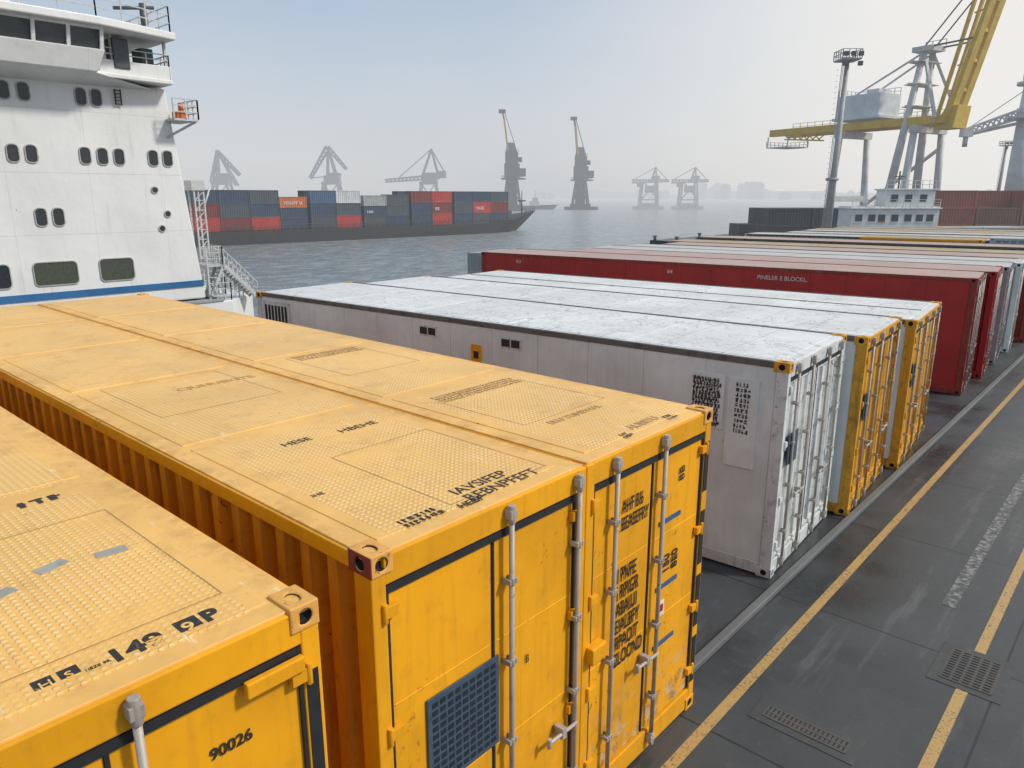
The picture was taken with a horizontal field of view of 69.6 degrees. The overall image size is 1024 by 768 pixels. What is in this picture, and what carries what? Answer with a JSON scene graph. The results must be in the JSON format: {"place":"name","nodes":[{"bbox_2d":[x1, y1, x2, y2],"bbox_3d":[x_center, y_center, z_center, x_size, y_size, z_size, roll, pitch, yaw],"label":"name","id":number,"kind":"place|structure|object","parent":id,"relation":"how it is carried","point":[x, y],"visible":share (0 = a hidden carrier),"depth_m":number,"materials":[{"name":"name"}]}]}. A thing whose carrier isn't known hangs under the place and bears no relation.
{"place":"outdoors","nodes":[
{"label":"outdoors","id":0,"kind":"place"},
{"bbox_2d":[10,0,1023,194],"label":"sky","id":1,"kind":"structure","parent":0,"point":[675,87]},
{"bbox_2d":[196,199,875,316],"bbox_3d":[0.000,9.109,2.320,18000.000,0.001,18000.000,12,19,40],"label":"water","id":2,"kind":"structure","parent":0,"point":[281,266],"depth_m":151.57,"materials":[{"name":"liquid"}]},
{"bbox_2d":[0,0,257,315],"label":"white ship","id":3,"kind":"object","parent":2,"relation":"on","point":[93,203],"visible":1,"depth_m":33.75,"materials":[{"name":"paint"}]},
{"bbox_2d":[193,191,534,246],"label":"cargo ship","id":4,"kind":"object","parent":2,"relation":"on","point":[515,222],"visible":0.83,"depth_m":164.66},
{"bbox_2d":[190,218,220,232],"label":"shipping container","id":5,"kind":"object","parent":4,"relation":"on","point":[212,223],"visible":0.48,"depth_m":142.25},
{"bbox_2d":[187,204,219,217],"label":"shipping container","id":6,"kind":"object","parent":5,"relation":"on","point":[212,210],"visible":0.51,"depth_m":141.65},
{"bbox_2d":[184,190,217,203],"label":"shipping container","id":7,"kind":"object","parent":6,"relation":"on","point":[212,197],"visible":0.56,"depth_m":140.69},
{"bbox_2d":[220,217,251,231],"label":"shipping container","id":8,"kind":"object","parent":4,"relation":"on","point":[242,222],"visible":0.84,"depth_m":145.92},
{"bbox_2d":[219,204,250,217],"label":"shipping container","id":9,"kind":"object","parent":8,"relation":"on","point":[233,210],"visible":0.85,"depth_m":145.13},
{"bbox_2d":[217,190,249,203],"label":"shipping container","id":10,"kind":"object","parent":9,"relation":"on","point":[233,196],"visible":0.87,"depth_m":144.56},
{"bbox_2d":[251,217,280,230],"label":"shipping container","id":11,"kind":"object","parent":4,"relation":"on","point":[270,221],"visible":0.88,"depth_m":150.15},
{"bbox_2d":[250,203,279,216],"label":"shipping container","id":12,"kind":"object","parent":11,"relation":"on","point":[266,210],"visible":0.84,"depth_m":149.61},
{"bbox_2d":[249,190,278,203],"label":"shipping container","id":13,"kind":"object","parent":12,"relation":"on","point":[262,196],"visible":0.84,"depth_m":148.81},
{"bbox_2d":[280,218,308,229],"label":"shipping container","id":14,"kind":"object","parent":4,"relation":"on","point":[299,221],"visible":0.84,"depth_m":154.74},
{"bbox_2d":[279,207,307,218],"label":"shipping container","id":15,"kind":"object","parent":14,"relation":"on","point":[290,213],"visible":0.81,"depth_m":154.02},
{"bbox_2d":[275,197,306,207],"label":"shipping container","id":16,"kind":"object","parent":15,"relation":"on","point":[292,202],"visible":0.99,"depth_m":153.45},
{"bbox_2d":[308,216,336,228],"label":"shipping container","id":17,"kind":"object","parent":4,"relation":"on","point":[328,220],"visible":0.86,"depth_m":159.04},
{"bbox_2d":[305,203,336,215],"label":"shipping container","id":18,"kind":"object","parent":17,"relation":"on","point":[321,209],"visible":0.9,"depth_m":158.45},
{"bbox_2d":[304,190,335,202],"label":"shipping container","id":19,"kind":"object","parent":18,"relation":"on","point":[317,196],"visible":0.97,"depth_m":157.65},
{"bbox_2d":[334,215,361,227],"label":"shipping container","id":20,"kind":"object","parent":4,"relation":"on","point":[355,219],"visible":0.85,"depth_m":163.63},
{"bbox_2d":[336,203,360,214],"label":"shipping container","id":21,"kind":"object","parent":20,"relation":"on","point":[348,208],"visible":0.83,"depth_m":163.10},
{"bbox_2d":[335,191,360,202],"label":"shipping container","id":22,"kind":"object","parent":21,"relation":"on","point":[347,196],"visible":0.91,"depth_m":162.45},
{"bbox_2d":[361,216,386,226],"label":"shipping container","id":23,"kind":"object","parent":4,"relation":"on","point":[366,221],"visible":0.84,"depth_m":168.11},
{"bbox_2d":[361,206,386,215],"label":"shipping container","id":24,"kind":"object","parent":23,"relation":"on","point":[373,210],"visible":0.91,"depth_m":167.85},
{"bbox_2d":[360,195,386,205],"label":"shipping container","id":25,"kind":"object","parent":24,"relation":"on","point":[372,200],"visible":0.88,"depth_m":167.22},
{"bbox_2d":[387,215,408,225],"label":"shipping container","id":26,"kind":"object","parent":4,"relation":"on","point":[396,220],"visible":0.8,"depth_m":172.87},
{"bbox_2d":[387,205,408,215],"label":"shipping container","id":27,"kind":"object","parent":26,"relation":"on","point":[397,210],"visible":0.86,"depth_m":172.33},
{"bbox_2d":[381,194,408,204],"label":"shipping container","id":28,"kind":"object","parent":27,"relation":"on","point":[397,199],"visible":0.85,"depth_m":171.74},
{"bbox_2d":[409,214,432,224],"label":"shipping container","id":29,"kind":"object","parent":4,"relation":"on","point":[423,219],"visible":0.87,"depth_m":177.63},
{"bbox_2d":[409,202,431,213],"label":"shipping container","id":30,"kind":"object","parent":29,"relation":"on","point":[420,207],"visible":0.88,"depth_m":177.10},
{"bbox_2d":[405,191,431,201],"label":"shipping container","id":31,"kind":"object","parent":30,"relation":"on","point":[419,196],"visible":0.91,"depth_m":176.12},
{"bbox_2d":[432,213,451,224],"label":"shipping container","id":32,"kind":"object","parent":4,"relation":"on","point":[446,216],"visible":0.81,"depth_m":182.10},
{"bbox_2d":[432,202,451,212],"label":"shipping container","id":33,"kind":"object","parent":32,"relation":"on","point":[441,207],"visible":0.9,"depth_m":181.43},
{"bbox_2d":[432,191,451,201],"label":"shipping container","id":34,"kind":"object","parent":33,"relation":"on","point":[441,196],"visible":0.82,"depth_m":180.82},
{"bbox_2d":[452,213,472,223],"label":"shipping container","id":35,"kind":"object","parent":4,"relation":"on","point":[457,216],"visible":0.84,"depth_m":186.45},
{"bbox_2d":[452,202,472,212],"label":"shipping container","id":36,"kind":"object","parent":35,"relation":"on","point":[462,207],"visible":0.85,"depth_m":186.00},
{"bbox_2d":[452,191,472,201],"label":"shipping container","id":37,"kind":"object","parent":36,"relation":"on","point":[462,196],"visible":0.84,"depth_m":185.41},
{"bbox_2d":[473,212,490,222],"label":"shipping container","id":38,"kind":"object","parent":4,"relation":"on","point":[481,217],"visible":0.77,"depth_m":191.33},
{"bbox_2d":[473,202,490,212],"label":"shipping container","id":39,"kind":"object","parent":38,"relation":"on","point":[479,207],"visible":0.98,"depth_m":190.53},
{"bbox_2d":[473,191,490,201],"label":"shipping container","id":40,"kind":"object","parent":39,"relation":"on","point":[481,196],"visible":0.85,"depth_m":189.93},
{"bbox_2d":[491,212,507,221],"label":"shipping container","id":41,"kind":"object","parent":4,"relation":"on","point":[504,215],"visible":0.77,"depth_m":195.48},
{"bbox_2d":[491,202,507,211],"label":"shipping container","id":42,"kind":"object","parent":41,"relation":"on","point":[499,206],"visible":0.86,"depth_m":194.98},
{"bbox_2d":[491,192,507,201],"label":"shipping container","id":43,"kind":"object","parent":42,"relation":"on","point":[499,196],"visible":0.82,"depth_m":194.36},
{"bbox_2d":[499,109,531,210],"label":"harbour crane","id":44,"kind":"object","parent":2,"relation":"on","point":[514,172],"visible":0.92,"depth_m":477.59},
{"bbox_2d":[523,198,556,209],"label":"boat","id":45,"kind":"object","parent":2,"relation":"on","point":[534,202],"visible":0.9,"depth_m":542.99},
{"bbox_2d":[564,117,597,209],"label":"harbour crane","id":46,"kind":"object","parent":2,"relation":"on","point":[582,174],"visible":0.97,"depth_m":521.58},
{"bbox_2d":[632,167,668,209],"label":"gantry crane","id":47,"kind":"object","parent":2,"relation":"on","point":[654,189],"visible":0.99,"depth_m":538.81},
{"bbox_2d":[671,167,708,209],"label":"gantry crane","id":48,"kind":"object","parent":2,"relation":"on","point":[693,189],"visible":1,"depth_m":538.83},
{"bbox_2d":[278,190,846,198],"bbox_3d":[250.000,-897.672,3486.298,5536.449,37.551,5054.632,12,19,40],"label":"hills","id":49,"kind":"structure","parent":0,"point":[568,194],"depth_m":3279.98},
{"bbox_2d":[748,182,756,198],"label":"city tower","id":50,"kind":"structure","parent":0,"point":[752,190],"depth_m":2302.82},
{"bbox_2d":[755,182,764,199],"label":"city tower","id":51,"kind":"structure","parent":0,"point":[760,191],"depth_m":2236.10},
{"bbox_2d":[626,234,1023,767],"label":"quay deck","id":52,"kind":"structure","parent":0,"point":[856,656],"depth_m":11.39,"materials":[{"name":"concrete"}]},
{"bbox_2d":[0,406,328,767],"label":"shipping container","id":53,"kind":"object","parent":52,"relation":"on","point":[138,630],"visible":1,"depth_m":4.39,"materials":[{"name":"metal"}]},
{"bbox_2d":[82,757,103,767],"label":"door","id":54,"kind":"structure","parent":53,"relation":"in","point":[99,763],"depth_m":3.70,"materials":[{"name":"yellow paint"}]},
{"bbox_2d":[109,660,312,767],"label":"door","id":55,"kind":"structure","parent":53,"relation":"in","point":[273,718],"depth_m":4.28,"materials":[{"name":"yellow paint"}]},
{"bbox_2d":[0,304,585,767],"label":"shipping container","id":56,"kind":"object","parent":52,"relation":"on","point":[436,568],"visible":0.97,"depth_m":6.57,"materials":[{"name":"metal"}]},
{"bbox_2d":[382,543,491,767],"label":"door","id":57,"kind":"structure","parent":56,"relation":"in","point":[440,621],"depth_m":5.71,"materials":[{"name":"yellow paint"}]},
{"bbox_2d":[494,503,582,767],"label":"door","id":58,"kind":"structure","parent":56,"relation":"in","point":[544,613],"depth_m":6.74,"materials":[{"name":"yellow paint"}]},
{"bbox_2d":[37,293,712,767],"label":"shipping container","id":59,"kind":"object","parent":52,"relation":"on","point":[643,459],"visible":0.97,"depth_m":8.54,"materials":[{"name":"metal"}]},
{"bbox_2d":[584,464,651,767],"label":"door","id":60,"kind":"structure","parent":59,"relation":"in","point":[633,541],"depth_m":7.79,"materials":[{"name":"yellow paint"}]},
{"bbox_2d":[641,439,708,728],"bbox_3d":[1.886,2.341,8.635,0.123,3.340,1.139,12,19,40],"label":"door","id":61,"kind":"structure","parent":59,"relation":"in","point":[680,532],"depth_m":8.63,"materials":[{"name":"yellow paint"}]},
{"bbox_2d":[256,281,846,578],"bbox_3d":[-0.318,0.076,17.894,14.908,3.810,3.320,11,18,37],"label":"shipping container","id":62,"kind":"object","parent":52,"relation":"on","point":[769,395],"visible":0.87,"depth_m":13.79,"materials":[{"name":"metal"}]},
{"bbox_2d":[774,367,816,555],"bbox_3d":[4.942,1.353,12.898,0.133,3.150,1.559,11,18,37],"label":"door","id":63,"kind":"structure","parent":62,"relation":"in","point":[805,382],"depth_m":13.00,"materials":[{"name":"white paint"}]},
{"bbox_2d":[801,354,844,526],"bbox_3d":[5.922,1.046,14.103,0.133,3.150,1.559,11,18,37],"label":"door","id":64,"kind":"structure","parent":62,"relation":"in","point":[822,369],"depth_m":14.15,"materials":[{"name":"white paint"}]},
{"bbox_2d":[368,275,901,515],"bbox_3d":[2.004,-0.512,20.322,15.008,3.750,3.210,11,18,36],"label":"shipping container","id":65,"kind":"object","parent":52,"relation":"on","point":[869,367],"visible":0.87,"depth_m":16.40,"materials":[{"name":"metal"}]},
{"bbox_2d":[850,344,880,496],"bbox_3d":[7.377,0.753,15.376,0.133,3.090,1.509,11,18,36],"label":"door","id":66,"kind":"structure","parent":65,"relation":"in","point":[877,350],"depth_m":15.51,"materials":[{"name":"yellow paint"}]},
{"bbox_2d":[867,334,899,475],"bbox_3d":[8.313,0.453,16.553,0.133,3.090,1.509,11,18,36],"label":"door","id":67,"kind":"structure","parent":65,"relation":"in","point":[886,344],"depth_m":16.63,"materials":[{"name":"yellow paint"}]},
{"bbox_2d":[451,270,941,469],"bbox_3d":[4.432,-1.183,23.201,15.208,3.630,3.910,10,18,35],"label":"shipping container","id":68,"kind":"object","parent":52,"relation":"on","point":[914,363],"visible":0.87,"depth_m":19.70,"materials":[{"name":"metal"}]},
{"bbox_2d":[900,326,925,450],"bbox_3d":[9.859,0.110,18.144,0.133,2.970,1.859,10,18,35],"label":"door","id":69,"kind":"structure","parent":68,"relation":"in","point":[923,329],"depth_m":18.37,"materials":[{"name":"yellow paint"}]},
{"bbox_2d":[913,317,939,432],"bbox_3d":[10.987,-0.262,19.606,0.133,2.970,1.859,10,18,35],"label":"door","id":70,"kind":"structure","parent":68,"relation":"in","point":[930,324],"depth_m":19.77,"materials":[{"name":"yellow paint"}]},
{"bbox_2d":[467,248,986,395],"bbox_3d":[7.224,-3.267,30.917,20.998,3.860,2.960,10,17,34],"label":"shipping container","id":71,"kind":"object","parent":52,"relation":"on","point":[958,294],"visible":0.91,"depth_m":26.61,"materials":[{"name":"metal"}]},
{"bbox_2d":[734,224,747,235],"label":"shipping container","id":72,"kind":"object","parent":52,"relation":"on","point":[740,229],"visible":0.28,"depth_m":109.93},
{"bbox_2d":[747,224,752,232],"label":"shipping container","id":73,"kind":"object","parent":52,"relation":"on","point":[750,228],"visible":0.15,"depth_m":108.50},
{"bbox_2d":[748,207,790,224],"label":"shipping container","id":74,"kind":"object","parent":73,"relation":"on","point":[751,215],"visible":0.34,"depth_m":108.46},
{"bbox_2d":[564,248,1003,378],"bbox_3d":[10.503,-3.630,32.395,18.140,3.834,2.890,10,17,34],"label":"shipping container","id":75,"kind":"object","parent":52,"relation":"on","point":[985,332],"visible":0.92,"depth_m":27.89,"materials":[{"name":"metal"}]},
{"bbox_2d":[759,226,808,231],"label":"shipping container","id":76,"kind":"object","parent":52,"relation":"on","point":[779,228],"visible":0.33,"depth_m":101.96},
{"bbox_2d":[760,208,810,225],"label":"shipping container","id":77,"kind":"object","parent":76,"relation":"on","point":[784,216],"visible":1,"depth_m":101.59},
{"bbox_2d":[590,245,1014,363],"bbox_3d":[12.194,-4.224,34.817,18.756,3.788,2.890,10,17,34],"label":"shipping container","id":78,"kind":"object","parent":52,"relation":"on","point":[1008,267],"visible":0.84,"depth_m":31.02,"materials":[{"name":"metal"}]},
{"bbox_2d":[747,696,865,765],"bbox_3d":[3.635,4.270,9.132,1.280,0.015,0.500,12,19,40],"label":"drain grate","id":79,"kind":"object","parent":52,"relation":"on","point":[827,739],"visible":1,"depth_m":9.10,"materials":[{"name":"metal"}]},
{"bbox_2d":[809,226,836,228],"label":"shipping container","id":80,"kind":"object","parent":52,"relation":"on","point":[812,227],"visible":0.09,"depth_m":101.86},
{"bbox_2d":[810,208,838,225],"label":"shipping container","id":81,"kind":"object","parent":80,"relation":"on","point":[816,217],"visible":0.3,"depth_m":101.56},
{"bbox_2d":[625,244,1023,352],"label":"shipping container","id":82,"kind":"object","parent":52,"relation":"on","point":[1013,305],"visible":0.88,"depth_m":32.66,"materials":[{"name":"metal"}]},
{"bbox_2d":[661,379,1023,767],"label":"yellow lane line","id":83,"kind":"object","parent":52,"relation":"on","point":[698,735],"depth_m":11.44,"materials":[{"name":"paint"}]},
{"bbox_2d":[821,48,863,227],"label":"light mast","id":84,"kind":"object","parent":52,"relation":"on","point":[833,179],"visible":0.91,"depth_m":71.02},
{"bbox_2d":[665,242,1023,342],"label":"shipping container","id":85,"kind":"object","parent":52,"relation":"on","point":[1018,336],"visible":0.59,"depth_m":36.62,"materials":[{"name":"metal"}]},
{"bbox_2d":[668,239,1023,253],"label":"shipping container","id":86,"kind":"object","parent":52,"relation":"on","point":[868,246],"visible":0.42,"depth_m":40.27,"materials":[{"name":"metal"}]},
{"bbox_2d":[694,353,1023,671],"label":"deck kerb","id":87,"kind":"structure","parent":52,"relation":"on","point":[726,634],"depth_m":13.73,"materials":[{"name":"concrete"}]},
{"bbox_2d":[696,235,1023,249],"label":"shipping container","id":88,"kind":"object","parent":52,"relation":"on","point":[890,243],"visible":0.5,"depth_m":42.39,"materials":[{"name":"metal"}]},
{"bbox_2d":[745,232,989,242],"bbox_3d":[24.536,-7.551,47.681,18.533,3.886,2.890,10,17,34],"label":"shipping container","id":89,"kind":"object","parent":52,"relation":"on","point":[807,235],"visible":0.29,"depth_m":49.82,"materials":[{"name":"metal"}]},
{"bbox_2d":[766,0,1005,205],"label":"gantry crane","id":90,"kind":"object","parent":52,"relation":"on","point":[874,110],"visible":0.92,"depth_m":106.23,"materials":[{"name":"metal"}]},
{"bbox_2d":[790,231,1015,237],"bbox_3d":[28.623,-8.605,52.037,18.087,3.779,2.890,10,17,34],"label":"shipping container","id":91,"kind":"object","parent":52,"relation":"on","point":[975,236],"visible":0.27,"depth_m":52.34,"materials":[{"name":"metal"}]},
{"bbox_2d":[802,229,1023,236],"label":"shipping container","id":92,"kind":"object","parent":52,"relation":"on","point":[938,233],"visible":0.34,"depth_m":54.32,"materials":[{"name":"metal"}]},
{"bbox_2d":[816,228,1023,233],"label":"shipping container","id":93,"kind":"object","parent":52,"relation":"on","point":[923,231],"visible":0.15,"depth_m":56.08,"materials":[{"name":"metal"}]},
{"bbox_2d":[858,235,986,242],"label":"shipping container","id":94,"kind":"object","parent":52,"relation":"on","point":[928,239],"visible":0.18,"depth_m":44.26,"materials":[{"name":"metal"}]},
{"bbox_2d":[836,226,1023,231],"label":"shipping container","id":95,"kind":"object","parent":52,"relation":"on","point":[931,228],"visible":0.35,"depth_m":61.97,"materials":[{"name":"metal"}]},
{"bbox_2d":[847,228,1023,232],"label":"shipping container","id":96,"kind":"object","parent":52,"relation":"on","point":[933,230],"visible":0.09,"depth_m":58.87,"materials":[{"name":"metal"}]},
{"bbox_2d":[926,641,1015,704],"bbox_3d":[6.388,3.986,10.247,0.880,0.015,1.130,12,19,40],"label":"drain grate","id":97,"kind":"object","parent":52,"relation":"on","point":[978,674],"visible":1,"depth_m":10.21,"materials":[{"name":"metal"}]},
{"bbox_2d":[918,549,1023,767],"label":"yellow lane line","id":98,"kind":"object","parent":52,"relation":"on","point":[939,737],"depth_m":9.78,"materials":[{"name":"paint"}]},
{"bbox_2d":[942,471,1023,607],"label":"white lane line","id":99,"kind":"object","parent":52,"relation":"on","point":[954,595],"visible":1,"depth_m":13.81,"materials":[{"name":"paint"}]},
{"bbox_2d":[959,76,1023,190],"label":"luffing crane","id":100,"kind":"object","parent":52,"relation":"on","point":[1014,181],"visible":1,"depth_m":125.06,"materials":[{"name":"metal"}]},
{"bbox_2d":[996,141,1012,190],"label":"light mast","id":101,"kind":"object","parent":52,"relation":"on","point":[999,181],"visible":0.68,"depth_m":145.67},
{"bbox_2d":[989,236,1023,244],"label":"shipping container","id":102,"kind":"object","parent":52,"relation":"on","point":[1005,240],"visible":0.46,"depth_m":41.75,"materials":[{"name":"metal"}]},
{"bbox_2d":[836,171,942,227],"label":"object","id":103,"kind":"structure","parent":0,"point":[909,208],"depth_m":83.91,"materials":[{"name":"white paint"}]},
{"bbox_2d":[937,225,972,225],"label":"shipping container","id":104,"kind":"object","parent":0,"point":[954,225],"visible":0.13,"depth_m":105.67,"materials":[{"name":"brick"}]},
{"bbox_2d":[938,208,974,224],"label":"shipping container","id":105,"kind":"object","parent":104,"relation":"on","point":[956,216],"visible":0.62,"depth_m":105.44,"materials":[{"name":"metal"}]},
{"bbox_2d":[934,190,977,207],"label":"shipping container","id":106,"kind":"object","parent":105,"relation":"on","point":[958,198],"visible":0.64,"depth_m":104.82,"materials":[{"name":"metal"}]},
{"bbox_2d":[973,225,1017,225],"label":"shipping container","id":107,"kind":"object","parent":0,"point":[995,225],"visible":0.19,"depth_m":105.67,"materials":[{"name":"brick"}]},
{"bbox_2d":[973,208,1019,224],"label":"shipping container","id":108,"kind":"object","parent":107,"relation":"on","point":[996,216],"visible":0.79,"depth_m":105.44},
{"bbox_2d":[976,191,1010,207],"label":"shipping container","id":109,"kind":"object","parent":108,"relation":"on","point":[992,199],"visible":0.58,"depth_m":107.47,"materials":[{"name":"metal"}]},
{"bbox_2d":[1018,208,1023,224],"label":"shipping container","id":110,"kind":"object","parent":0,"point":[1021,219],"visible":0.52,"depth_m":105.52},
{"bbox_2d":[1011,190,1023,207],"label":"shipping container","id":111,"kind":"object","parent":110,"relation":"on","point":[1018,199],"visible":1,"depth_m":105.97,"materials":[{"name":"metal"}]},
{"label":"far pier","id":112,"kind":"structure","parent":0,"visible":0},
{"bbox_2d":[209,150,240,189],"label":"luffing crane","id":113,"kind":"object","parent":112,"relation":"on","point":[228,178],"visible":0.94,"depth_m":430.94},
{"bbox_2d":[309,146,347,190],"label":"luffing crane","id":114,"kind":"object","parent":112,"relation":"on","point":[334,178],"visible":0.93,"depth_m":421.04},
{"bbox_2d":[385,149,445,190],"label":"luffing crane","id":115,"kind":"object","parent":112,"relation":"on","point":[429,178],"visible":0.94,"depth_m":421.43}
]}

